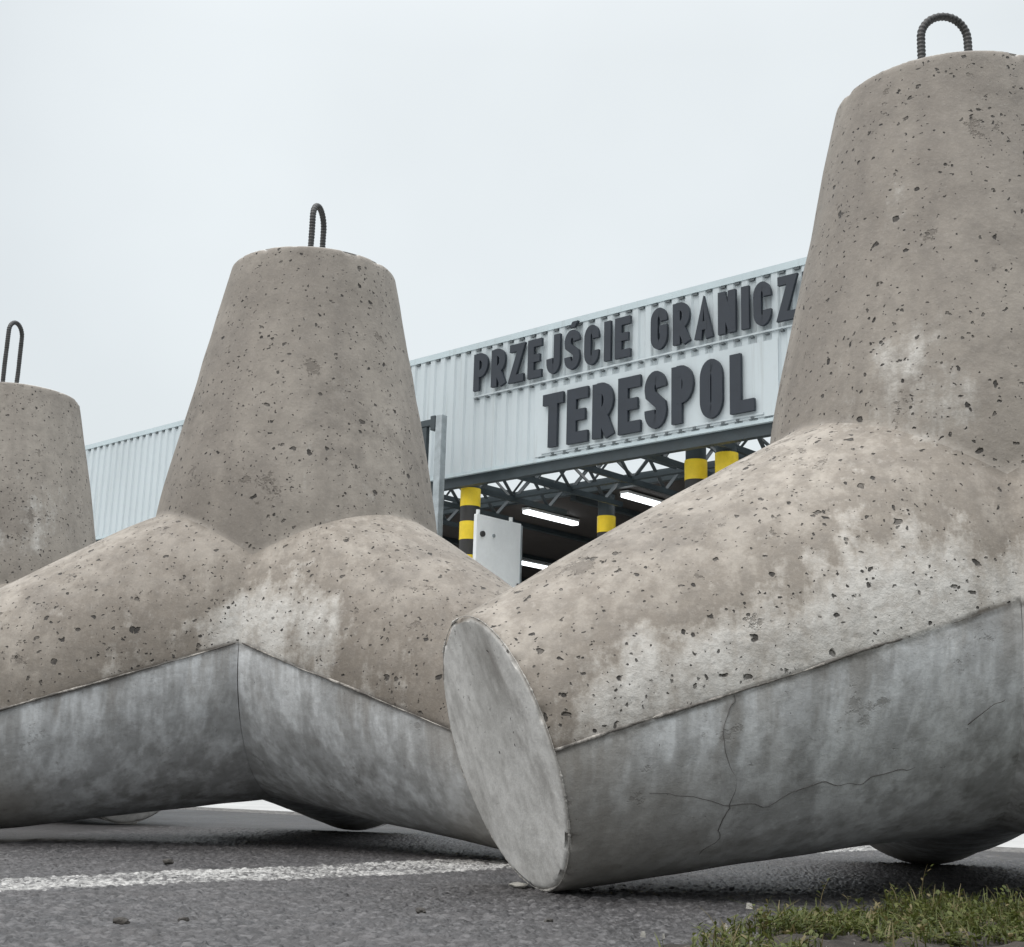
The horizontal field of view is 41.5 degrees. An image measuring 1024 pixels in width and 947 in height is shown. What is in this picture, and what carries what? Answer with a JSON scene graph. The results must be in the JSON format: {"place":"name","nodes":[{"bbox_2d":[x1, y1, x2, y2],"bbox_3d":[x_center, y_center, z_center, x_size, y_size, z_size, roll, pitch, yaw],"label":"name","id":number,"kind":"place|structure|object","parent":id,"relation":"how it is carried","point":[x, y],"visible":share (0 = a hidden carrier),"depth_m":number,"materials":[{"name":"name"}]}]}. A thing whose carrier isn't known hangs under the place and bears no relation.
{"place":"outdoors","nodes":[
{"label":"outdoors","id":0,"kind":"place"},
{"bbox_2d":[0,809,1023,946],"bbox_3d":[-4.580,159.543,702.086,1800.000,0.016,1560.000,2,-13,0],"label":"asphalt road","id":1,"kind":"structure","parent":0,"point":[234,879],"depth_m":2.15,"materials":[{"name":"grey asphalt"}]},
{"bbox_2d":[0,320,159,823],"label":"tetrapod","id":2,"kind":"object","parent":1,"relation":"on","point":[46,513],"visible":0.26,"depth_m":4.91,"materials":[{"name":"concrete"}]},
{"bbox_2d":[113,917,129,924],"bbox_3d":[-0.434,0.498,1.504,0.020,0.010,0.012,2,-13,0],"label":"dark pebble","id":3,"kind":"object","parent":1,"relation":"on","point":[120,920],"visible":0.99,"depth_m":1.50,"materials":[{"name":"stone"}]},
{"bbox_2d":[162,859,173,864],"bbox_3d":[-0.640,0.723,2.519,0.021,0.011,0.014,6,-14,-20],"label":"dark pebble","id":4,"kind":"object","parent":1,"relation":"on","point":[168,861],"visible":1,"depth_m":2.51,"materials":[{"name":"stone"}]},
{"bbox_2d":[177,917,189,921],"bbox_3d":[-0.375,0.510,1.544,0.010,0.008,0.015,-6,-15,32],"label":"dark pebble","id":5,"kind":"object","parent":1,"relation":"on","point":[184,919],"visible":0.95,"depth_m":1.54,"materials":[{"name":"stone"}]},
{"bbox_2d":[0,203,512,848],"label":"tetrapod","id":6,"kind":"object","parent":1,"relation":"on","point":[278,593],"visible":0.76,"depth_m":3.17,"materials":[{"name":"concrete"}]},
{"bbox_2d":[416,907,425,913],"bbox_3d":[-0.116,0.556,1.719,0.012,0.010,0.019,7,-14,-24],"label":"dark pebble","id":7,"kind":"object","parent":1,"relation":"on","point":[420,910],"visible":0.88,"depth_m":1.71,"materials":[{"name":"stone"}]},
{"bbox_2d":[509,882,527,887],"bbox_3d":[0.010,0.671,2.207,0.032,0.010,0.021,2,-13,0],"label":"concrete chip","id":8,"kind":"object","parent":1,"relation":"on","point":[518,885],"visible":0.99,"depth_m":2.20,"materials":[{"name":"beige concrete"}]},
{"bbox_2d":[442,12,1023,891],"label":"tetrapod","id":9,"kind":"object","parent":1,"relation":"on","point":[802,634],"visible":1,"depth_m":2.14,"materials":[{"name":"concrete"}]},
{"bbox_2d":[640,903,854,946],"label":"gravel","id":10,"kind":"structure","parent":1,"relation":"on","point":[643,934],"depth_m":1.50,"materials":[{"name":"grey gravel"}]},
{"bbox_2d":[0,0,1023,501],"label":"sky","id":11,"kind":"structure","parent":0,"point":[512,166],"materials":[{"name":"white"}]},
{"bbox_2d":[182,800,1023,852],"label":"concrete apron","id":12,"kind":"object","parent":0,"point":[1016,844],"depth_m":6.08,"materials":[{"name":"grey concrete"}]},
{"bbox_2d":[421,414,446,536],"bbox_3d":[-2.338,1.994,20.588,3.390,5.440,0.140,-10,-17,41],"label":"gantry post","id":13,"kind":"object","parent":12,"relation":"on","point":[437,424],"visible":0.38,"depth_m":19.93,"materials":[{"name":"metal"}]},
{"bbox_2d":[85,257,806,582],"bbox_3d":[6.744,4.497,33.691,34.242,6.872,30.040,-10,-17,41],"label":"border canopy","id":14,"kind":"object","parent":12,"relation":"on","point":[491,439],"visible":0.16,"depth_m":20.98,"materials":[{"name":"metal"}]},
{"bbox_2d":[473,509,522,586],"bbox_3d":[-0.352,2.701,20.652,0.365,4.200,1.040,-10,-17,41],"label":"equipment panel","id":15,"kind":"object","parent":14,"relation":"attached to","point":[497,546],"visible":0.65,"depth_m":20.91,"materials":[{"name":"white metal"}]},
{"bbox_2d":[522,559,549,568],"bbox_3d":[0.490,2.047,30.490,0.180,0.110,1.700,-10,-17,41],"label":"strip light","id":16,"kind":"object","parent":14,"relation":"attached to","point":[534,564],"visible":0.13,"depth_m":30.41,"materials":[{"name":"white plastic"}]},
{"bbox_2d":[522,507,579,525],"bbox_3d":[0.724,0.796,24.953,0.180,0.110,1.450,-10,-17,41],"label":"strip light","id":17,"kind":"object","parent":14,"relation":"attached to","point":[547,515],"visible":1,"depth_m":24.85,"materials":[{"name":"white plastic"}]},
{"bbox_2d":[473,271,802,399],"bbox_3d":[1.855,-1.976,19.037,6.593,0.842,0.115,-10,-17,41],"label":"raised lettering","id":18,"kind":"object","parent":14,"relation":"attached to","point":[727,312],"visible":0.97,"depth_m":18.91,"materials":[{"name":"metal"}]},
{"bbox_2d":[620,490,663,505],"bbox_3d":[2.383,0.475,23.330,0.180,0.110,1.500,-10,-17,41],"label":"strip light","id":19,"kind":"object","parent":14,"relation":"attached to","point":[639,497],"visible":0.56,"depth_m":23.03,"materials":[{"name":"white plastic"}]},
{"bbox_2d":[534,338,778,457],"bbox_3d":[1.879,-0.998,18.767,4.140,1.018,0.115,-10,-17,41],"label":"sign panel","id":20,"kind":"object","parent":14,"relation":"attached to","point":[735,384],"visible":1,"depth_m":18.59,"materials":[{"name":"metal"}]},
{"bbox_2d":[664,912,1023,946],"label":"verge soil","id":21,"kind":"structure","parent":0,"point":[847,940],"depth_m":1.49,"materials":[{"name":"brown soil"}]},
{"bbox_2d":[654,864,1023,946],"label":"grass","id":22,"kind":"structure","parent":21,"relation":"on","point":[947,910],"depth_m":1.57,"materials":[{"name":"green plant"}]}
]}

